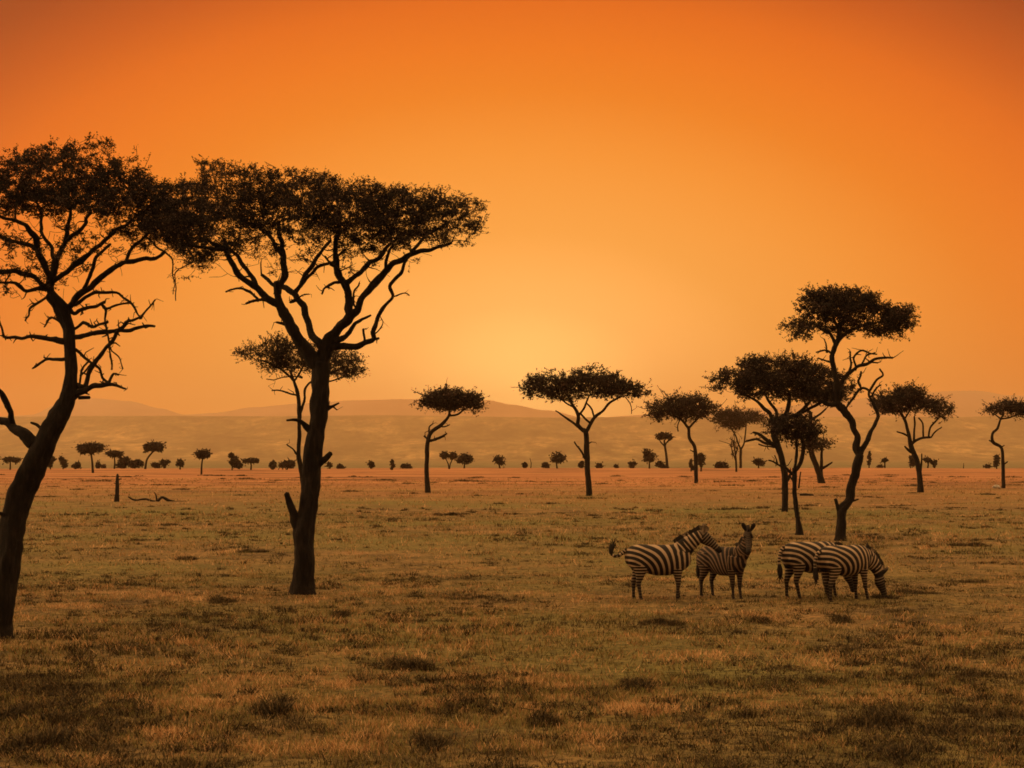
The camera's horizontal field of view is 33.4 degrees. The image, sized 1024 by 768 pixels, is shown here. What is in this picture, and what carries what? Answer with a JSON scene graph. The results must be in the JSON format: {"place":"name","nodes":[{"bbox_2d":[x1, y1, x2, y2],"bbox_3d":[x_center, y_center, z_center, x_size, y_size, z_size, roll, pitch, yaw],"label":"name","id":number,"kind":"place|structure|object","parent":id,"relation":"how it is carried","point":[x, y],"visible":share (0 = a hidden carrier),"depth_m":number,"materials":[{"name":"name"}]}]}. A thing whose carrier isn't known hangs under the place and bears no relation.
{"place":"outdoors","nodes":[
{"label":"outdoors","id":0,"kind":"place"},
{"bbox_2d":[0,699,40,721],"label":"weed clump","id":1,"kind":"object","parent":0,"point":[7,712],"visible":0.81,"depth_m":21.80,"materials":[{"name":"brown plant"}]},
{"bbox_2d":[0,460,1023,767],"bbox_3d":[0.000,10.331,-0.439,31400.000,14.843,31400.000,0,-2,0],"label":"ground","id":2,"kind":"structure","parent":0,"point":[214,470],"depth_m":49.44,"materials":[{"name":"brown plant"}]},
{"bbox_2d":[0,456,23,469],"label":"acacia tree","id":3,"kind":"object","parent":2,"relation":"on","point":[10,459],"visible":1,"depth_m":412.47,"materials":[{"name":"brown plant"}]},
{"bbox_2d":[1,723,78,751],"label":"weed clump","id":4,"kind":"object","parent":2,"relation":"on","point":[48,736],"visible":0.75,"depth_m":19.52,"materials":[{"name":"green plant"}]},
{"bbox_2d":[48,456,56,468],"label":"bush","id":5,"kind":"object","parent":2,"relation":"on","point":[52,460],"visible":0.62,"depth_m":412.56,"materials":[{"name":"brown plant"}]},
{"bbox_2d":[58,453,68,468],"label":"column shrub","id":6,"kind":"object","parent":2,"relation":"on","point":[63,461],"visible":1,"depth_m":412.55,"materials":[{"name":"brown plant"}]},
{"bbox_2d":[25,706,104,728],"bbox_3d":[-5.601,4.132,21.432,0.853,0.224,1.664,0,-2,0],"label":"weed clump","id":7,"kind":"object","parent":2,"relation":"on","point":[71,716],"visible":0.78,"depth_m":21.32,"materials":[{"name":"brown plant"}]},
{"bbox_2d":[71,460,81,468],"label":"round bush","id":8,"kind":"object","parent":2,"relation":"on","point":[76,465],"visible":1,"depth_m":412.75,"materials":[{"name":"brown plant"}]},
{"bbox_2d":[71,441,109,472],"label":"acacia tree","id":9,"kind":"object","parent":2,"relation":"on","point":[91,448],"visible":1,"depth_m":347.10,"materials":[{"name":"brown plant"}]},
{"bbox_2d":[95,460,101,468],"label":"round bush","id":10,"kind":"object","parent":2,"relation":"on","point":[98,465],"visible":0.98,"depth_m":440.15,"materials":[{"name":"brown plant"}]},
{"bbox_2d":[0,131,219,638],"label":"acacia tree","id":11,"kind":"object","parent":2,"relation":"on","point":[24,486],"visible":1,"depth_m":31.14,"materials":[{"name":"black plant"}]},
{"bbox_2d":[103,449,124,468],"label":"acacia tree","id":12,"kind":"object","parent":2,"relation":"on","point":[112,454],"visible":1,"depth_m":412.35,"materials":[{"name":"brown plant"}]},
{"bbox_2d":[114,474,121,501],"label":"dead stump","id":13,"kind":"object","parent":2,"relation":"on","point":[116,497],"visible":0.99,"depth_m":124.57,"materials":[{"name":"brown wood"}]},
{"bbox_2d":[115,456,130,468],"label":"round bush","id":14,"kind":"object","parent":2,"relation":"on","point":[122,463],"visible":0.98,"depth_m":425.87,"materials":[{"name":"brown plant"}]},
{"bbox_2d":[126,459,143,468],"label":"round bush","id":15,"kind":"object","parent":2,"relation":"on","point":[136,463],"visible":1,"depth_m":425.34,"materials":[{"name":"brown plant"}]},
{"bbox_2d":[128,492,173,501],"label":"fallen branch","id":16,"kind":"object","parent":2,"relation":"on","point":[160,498],"visible":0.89,"depth_m":124.84,"materials":[{"name":"brown wood"}]},
{"bbox_2d":[142,439,166,468],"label":"acacia tree","id":17,"kind":"object","parent":2,"relation":"on","point":[152,446],"visible":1,"depth_m":411.78,"materials":[{"name":"brown plant"}]},
{"bbox_2d":[150,462,159,467],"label":"round bush","id":18,"kind":"object","parent":2,"relation":"on","point":[155,464],"visible":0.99,"depth_m":439.61,"materials":[{"name":"brown plant"}]},
{"bbox_2d":[159,458,170,467],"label":"round tree","id":19,"kind":"object","parent":2,"relation":"on","point":[163,462],"visible":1,"depth_m":440.15,"materials":[{"name":"brown plant"}]},
{"bbox_2d":[175,458,185,469],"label":"round tree","id":20,"kind":"object","parent":2,"relation":"on","point":[179,463],"visible":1,"depth_m":412.36,"materials":[{"name":"brown plant"}]},
{"bbox_2d":[171,554,198,560],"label":"weed clump","id":21,"kind":"object","parent":2,"relation":"on","point":[185,558],"visible":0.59,"depth_m":54.20,"materials":[{"name":"brown plant"}]},
{"bbox_2d":[191,448,212,474],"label":"acacia tree","id":22,"kind":"object","parent":2,"relation":"on","point":[202,454],"visible":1,"depth_m":314.32,"materials":[{"name":"brown plant"}]},
{"bbox_2d":[204,590,241,604],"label":"weed clump","id":23,"kind":"object","parent":2,"relation":"on","point":[220,599],"visible":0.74,"depth_m":38.53,"materials":[{"name":"brown plant"}]},
{"bbox_2d":[227,452,238,469],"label":"column shrub","id":24,"kind":"object","parent":2,"relation":"on","point":[234,460],"visible":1,"depth_m":412.64,"materials":[{"name":"brown plant"}]},
{"bbox_2d":[237,460,245,468],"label":"column shrub","id":25,"kind":"object","parent":2,"relation":"on","point":[240,464],"visible":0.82,"depth_m":440.30,"materials":[{"name":"brown plant"}]},
{"bbox_2d":[240,457,259,469],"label":"acacia tree","id":26,"kind":"object","parent":2,"relation":"on","point":[251,461],"visible":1,"depth_m":425.35,"materials":[{"name":"brown plant"}]},
{"bbox_2d":[232,546,272,552],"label":"weed clump","id":27,"kind":"object","parent":2,"relation":"on","point":[254,551],"visible":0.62,"depth_m":58.36,"materials":[{"name":"brown plant"}]},
{"bbox_2d":[268,459,276,469],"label":"round bush","id":28,"kind":"object","parent":2,"relation":"on","point":[272,465],"visible":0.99,"depth_m":440.01,"materials":[{"name":"brown plant"}]},
{"bbox_2d":[243,685,307,720],"bbox_3d":[-3.114,4.132,22.264,0.772,0.294,1.677,0,-2,0],"label":"weed clump","id":29,"kind":"object","parent":2,"relation":"on","point":[279,705],"visible":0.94,"depth_m":22.07,"materials":[{"name":"brown plant"}]},
{"bbox_2d":[278,457,296,469],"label":"round bush","id":30,"kind":"object","parent":2,"relation":"on","point":[287,464],"visible":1,"depth_m":439.51,"materials":[{"name":"brown plant"}]},
{"bbox_2d":[231,330,371,482],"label":"acacia tree","id":31,"kind":"object","parent":2,"relation":"on","point":[281,359],"visible":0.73,"depth_m":93.15,"materials":[{"name":"black plant"}]},
{"bbox_2d":[143,154,489,594],"bbox_3d":[-4.745,-0.212,41.072,8.490,11.016,4.879,0,-2,0],"label":"acacia tree","id":32,"kind":"object","parent":2,"relation":"on","point":[377,210],"visible":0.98,"depth_m":40.76,"materials":[{"name":"black plant"}]},
{"bbox_2d":[324,461,332,468],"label":"round tree","id":33,"kind":"object","parent":2,"relation":"on","point":[329,464],"visible":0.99,"depth_m":455.30,"materials":[{"name":"brown plant"}]},
{"bbox_2d":[326,606,352,617],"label":"weed clump","id":34,"kind":"object","parent":2,"relation":"on","point":[343,613],"visible":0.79,"depth_m":35.30,"materials":[{"name":"brown plant"}]},
{"bbox_2d":[336,463,344,468],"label":"round bush","id":35,"kind":"object","parent":2,"relation":"on","point":[339,466],"visible":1,"depth_m":455.06,"materials":[{"name":"brown plant"}]},
{"bbox_2d":[365,460,374,468],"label":"round tree","id":36,"kind":"object","parent":2,"relation":"on","point":[371,464],"visible":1,"depth_m":455.38,"materials":[{"name":"brown plant"}]},
{"bbox_2d":[389,459,395,469],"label":"column shrub","id":37,"kind":"object","parent":2,"relation":"on","point":[392,464],"visible":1,"depth_m":412.74,"materials":[{"name":"brown plant"}]},
{"bbox_2d":[400,463,412,468],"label":"round bush","id":38,"kind":"object","parent":2,"relation":"on","point":[406,466],"visible":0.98,"depth_m":454.59,"materials":[{"name":"brown plant"}]},
{"bbox_2d":[375,651,440,672],"bbox_3d":[-1.675,4.326,26.807,0.965,0.292,1.908,1,-3,-19],"label":"weed clump","id":39,"kind":"object","parent":2,"relation":"on","point":[413,665],"visible":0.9,"depth_m":26.46,"materials":[{"name":"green plant"}]},
{"bbox_2d":[403,725,455,755],"bbox_3d":[-0.953,4.063,19.652,0.645,0.210,1.657,0,-2,0],"label":"weed clump","id":40,"kind":"object","parent":2,"relation":"on","point":[427,740],"visible":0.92,"depth_m":19.50,"materials":[{"name":"brown plant"}]},
{"bbox_2d":[431,511,466,515],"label":"weed clump","id":41,"kind":"object","parent":2,"relation":"on","point":[450,513],"visible":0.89,"depth_m":95.48,"materials":[{"name":"brown plant"}]},
{"bbox_2d":[439,450,458,468],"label":"forked tree","id":42,"kind":"object","parent":2,"relation":"on","point":[443,455],"visible":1,"depth_m":440.15,"materials":[{"name":"brown plant"}]},
{"bbox_2d":[411,381,489,492],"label":"acacia tree","id":43,"kind":"object","parent":2,"relation":"on","point":[451,399],"visible":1,"depth_m":157.11,"materials":[{"name":"black plant"}]},
{"bbox_2d":[455,452,474,467],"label":"round tree","id":44,"kind":"object","parent":2,"relation":"on","point":[464,458],"visible":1,"depth_m":455.16,"materials":[{"name":"brown plant"}]},
{"bbox_2d":[492,454,505,467],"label":"round tree","id":45,"kind":"object","parent":2,"relation":"on","point":[497,459],"visible":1,"depth_m":455.12,"materials":[{"name":"brown plant"}]},
{"bbox_2d":[521,462,527,467],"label":"round bush","id":46,"kind":"object","parent":2,"relation":"on","point":[524,464],"visible":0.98,"depth_m":464.81,"materials":[{"name":"brown plant"}]},
{"bbox_2d":[518,706,569,731],"bbox_3d":[0.379,4.149,21.384,0.637,0.186,1.660,1,-3,-15],"label":"weed clump","id":47,"kind":"object","parent":2,"relation":"on","point":[541,717],"visible":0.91,"depth_m":21.16,"materials":[{"name":"brown plant"}]},
{"bbox_2d":[541,462,550,467],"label":"round bush","id":48,"kind":"object","parent":2,"relation":"on","point":[545,465],"visible":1,"depth_m":465.01,"materials":[{"name":"brown plant"}]},
{"bbox_2d":[549,451,566,467],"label":"round tree","id":49,"kind":"object","parent":2,"relation":"on","point":[559,458],"visible":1,"depth_m":454.91,"materials":[{"name":"brown plant"}]},
{"bbox_2d":[577,460,584,467],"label":"column shrub","id":50,"kind":"object","parent":2,"relation":"on","point":[581,464],"visible":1,"depth_m":464.98,"materials":[{"name":"brown plant"}]},
{"bbox_2d":[511,362,655,495],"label":"acacia tree","id":51,"kind":"object","parent":2,"relation":"on","point":[563,388],"visible":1,"depth_m":143.50,"materials":[{"name":"black plant"}]},
{"bbox_2d":[595,461,603,467],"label":"round bush","id":52,"kind":"object","parent":2,"relation":"on","point":[599,465],"visible":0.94,"depth_m":464.72,"materials":[{"name":"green plant"}]},
{"bbox_2d":[627,459,637,467],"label":"round bush","id":53,"kind":"object","parent":2,"relation":"on","point":[633,464],"visible":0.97,"depth_m":464.58,"materials":[{"name":"green plant"}]},
{"bbox_2d":[614,675,663,693],"bbox_3d":[1.798,4.282,24.589,0.690,0.192,1.424,0,-2,-7],"label":"weed clump","id":54,"kind":"object","parent":2,"relation":"on","point":[635,682],"visible":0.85,"depth_m":24.45,"materials":[{"name":"green plant"}]},
{"bbox_2d":[641,448,658,468],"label":"round tree","id":55,"kind":"object","parent":2,"relation":"on","point":[648,456],"visible":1,"depth_m":455.04,"materials":[{"name":"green plant"}]},
{"bbox_2d":[654,460,668,467],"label":"round bush","id":56,"kind":"object","parent":2,"relation":"on","point":[659,463],"visible":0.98,"depth_m":464.62,"materials":[{"name":"green plant"}]},
{"bbox_2d":[635,616,687,626],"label":"weed clump","id":57,"kind":"object","parent":2,"relation":"on","point":[663,621],"visible":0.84,"depth_m":33.65,"materials":[{"name":"green plant"}]},
{"bbox_2d":[654,431,673,466],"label":"acacia tree","id":58,"kind":"object","parent":2,"relation":"on","point":[661,435],"visible":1,"depth_m":465.10,"materials":[{"name":"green plant"}]},
{"bbox_2d":[609,523,721,599],"bbox_3d":[3.530,4.110,39.249,2.624,1.807,0.598,0,-2,-3],"label":"zebra","id":59,"kind":"object","parent":2,"relation":"on","point":[642,560],"visible":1,"depth_m":39.08},
{"bbox_2d":[638,385,726,482],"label":"acacia tree","id":60,"kind":"object","parent":2,"relation":"on","point":[679,407],"visible":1,"depth_m":212.68,"materials":[{"name":"green plant"}]},
{"bbox_2d":[689,458,693,470],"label":"column shrub","id":61,"kind":"object","parent":2,"relation":"on","point":[691,466],"visible":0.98,"depth_m":412.85,"materials":[{"name":"green plant"}]},
{"bbox_2d":[697,452,705,471],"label":"round tree","id":62,"kind":"object","parent":2,"relation":"on","point":[701,458],"visible":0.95,"depth_m":388.27,"materials":[{"name":"green plant"}]},
{"bbox_2d":[713,459,728,467],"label":"round bush","id":63,"kind":"object","parent":2,"relation":"on","point":[719,464],"visible":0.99,"depth_m":463.94,"materials":[{"name":"green plant"}]},
{"bbox_2d":[696,523,755,598],"bbox_3d":[4.955,4.110,39.578,0.535,1.834,1.884,2,-3,-40],"label":"zebra","id":64,"kind":"object","parent":2,"relation":"on","point":[731,562],"visible":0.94,"depth_m":39.34},
{"bbox_2d":[721,431,739,471],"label":"dead sapling","id":65,"kind":"object","parent":2,"relation":"on","point":[734,451],"visible":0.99,"depth_m":367.05,"materials":[{"name":"brown plant"}]},
{"bbox_2d":[709,403,767,467],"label":"acacia tree","id":66,"kind":"object","parent":2,"relation":"on","point":[735,419],"visible":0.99,"depth_m":471.15,"materials":[{"name":"green plant"}]},
{"bbox_2d":[751,456,767,467],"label":"round tree","id":67,"kind":"object","parent":2,"relation":"on","point":[758,461],"visible":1,"depth_m":464.72,"materials":[{"name":"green plant"}]},
{"bbox_2d":[742,613,779,624],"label":"weed clump","id":68,"kind":"object","parent":2,"relation":"on","point":[766,620],"visible":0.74,"depth_m":33.92,"materials":[{"name":"green plant"}]},
{"bbox_2d":[701,349,863,511],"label":"acacia tree","id":69,"kind":"object","parent":2,"relation":"on","point":[791,373],"visible":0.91,"depth_m":101.19,"materials":[{"name":"green plant"}]},
{"bbox_2d":[760,408,826,534],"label":"acacia tree","id":70,"kind":"object","parent":2,"relation":"on","point":[801,431],"visible":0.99,"depth_m":71.76,"materials":[{"name":"green plant"}]},
{"bbox_2d":[800,493,813,495],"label":"fallen log","id":71,"kind":"object","parent":2,"relation":"on","point":[803,494],"visible":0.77,"depth_m":143.72,"materials":[{"name":"brown wood"}]},
{"bbox_2d":[776,541,853,598],"bbox_3d":[7.102,4.354,39.830,2.259,1.370,0.616,1,-3,-24],"label":"zebra","id":72,"kind":"object","parent":2,"relation":"on","point":[796,559],"visible":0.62,"depth_m":39.45},
{"bbox_2d":[787,387,848,482],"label":"acacia tree","id":73,"kind":"object","parent":2,"relation":"on","point":[811,447],"visible":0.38,"depth_m":213.04,"materials":[{"name":"brown plant"}]},
{"bbox_2d":[828,611,860,623],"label":"weed clump","id":74,"kind":"object","parent":2,"relation":"on","point":[843,619],"visible":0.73,"depth_m":34.00,"materials":[{"name":"green plant"}]},
{"bbox_2d":[776,279,921,540],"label":"acacia tree","id":75,"kind":"object","parent":2,"relation":"on","point":[892,320],"visible":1,"depth_m":67.36,"materials":[{"name":"black plant"}]},
{"bbox_2d":[811,543,888,601],"bbox_3d":[7.724,4.328,39.051,2.280,1.356,0.598,2,-3,-32],"label":"zebra","id":76,"kind":"object","parent":2,"relation":"on","point":[833,562],"visible":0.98,"depth_m":38.80},
{"bbox_2d":[866,451,871,467],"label":"column shrub","id":77,"kind":"object","parent":2,"relation":"on","point":[869,458],"visible":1,"depth_m":455.30,"materials":[{"name":"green plant"}]},
{"bbox_2d":[832,704,923,729],"bbox_3d":[4.530,4.110,21.222,1.148,0.250,1.511,-1,-3,20],"label":"weed clump","id":78,"kind":"object","parent":2,"relation":"on","point":[894,716],"visible":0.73,"depth_m":21.15,"materials":[{"name":"green plant"}]},
{"bbox_2d":[881,457,888,467],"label":"acacia tree","id":79,"kind":"object","parent":2,"relation":"on","point":[884,460],"visible":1,"depth_m":464.98,"materials":[{"name":"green plant"}]},
{"bbox_2d":[869,592,901,599],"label":"weed clump","id":80,"kind":"object","parent":2,"relation":"on","point":[891,595],"visible":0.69,"depth_m":39.44,"materials":[{"name":"green plant"}]},
{"bbox_2d":[861,740,921,764],"bbox_3d":[4.223,4.048,18.880,0.627,0.175,1.501,0,-2,0],"label":"weed clump","id":81,"kind":"object","parent":2,"relation":"on","point":[890,746],"visible":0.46,"depth_m":18.82,"materials":[{"name":"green plant"}]},
{"bbox_2d":[908,455,914,467],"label":"column shrub","id":82,"kind":"object","parent":2,"relation":"on","point":[911,461],"visible":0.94,"depth_m":440.01,"materials":[{"name":"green plant"}]},
{"bbox_2d":[867,377,957,491],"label":"acacia tree","id":83,"kind":"object","parent":2,"relation":"on","point":[901,399],"visible":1,"depth_m":157.00,"materials":[{"name":"green plant"}]},
{"bbox_2d":[887,585,948,594],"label":"weed clump","id":84,"kind":"object","parent":2,"relation":"on","point":[918,592],"visible":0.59,"depth_m":40.85,"materials":[{"name":"green plant"}]},
{"bbox_2d":[922,455,932,467],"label":"acacia tree","id":85,"kind":"object","parent":2,"relation":"on","point":[927,460],"visible":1,"depth_m":464.99,"materials":[{"name":"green plant"}]},
{"bbox_2d":[930,459,938,467],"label":"round tree","id":86,"kind":"object","parent":2,"relation":"on","point":[934,463],"visible":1,"depth_m":465.07,"materials":[{"name":"green plant"}]},
{"bbox_2d":[947,578,989,583],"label":"weed clump","id":87,"kind":"object","parent":2,"relation":"on","point":[969,580],"visible":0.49,"depth_m":44.38,"materials":[{"name":"green plant"}]},
{"bbox_2d":[946,541,994,546],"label":"weed clump","id":88,"kind":"object","parent":2,"relation":"on","point":[971,544],"visible":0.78,"depth_m":62.85,"materials":[{"name":"green plant"}]},
{"bbox_2d":[983,463,991,467],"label":"round bush","id":89,"kind":"object","parent":2,"relation":"on","point":[988,465],"visible":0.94,"depth_m":465.01,"materials":[{"name":"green plant"}]},
{"bbox_2d":[992,454,1000,468],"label":"column shrub","id":90,"kind":"object","parent":2,"relation":"on","point":[997,458],"visible":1,"depth_m":440.43,"materials":[{"name":"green plant"}]},
{"bbox_2d":[979,393,1023,487],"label":"acacia tree","id":91,"kind":"object","parent":2,"relation":"on","point":[1009,406],"visible":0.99,"depth_m":178.49,"materials":[{"name":"green plant"}]},
{"bbox_2d":[0,415,1023,459],"bbox_3d":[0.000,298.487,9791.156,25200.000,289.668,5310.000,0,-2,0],"label":"hills","id":92,"kind":"structure","parent":0,"point":[374,437],"depth_m":9547.14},
{"bbox_2d":[0,0,1023,416],"label":"sky","id":93,"kind":"structure","parent":0,"point":[661,180],"materials":[{"name":"orange"}]},
{"bbox_2d":[14,391,1023,417],"bbox_3d":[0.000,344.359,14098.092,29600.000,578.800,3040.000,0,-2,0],"label":"mountains","id":94,"kind":"structure","parent":0,"point":[968,403],"depth_m":13748.05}
]}

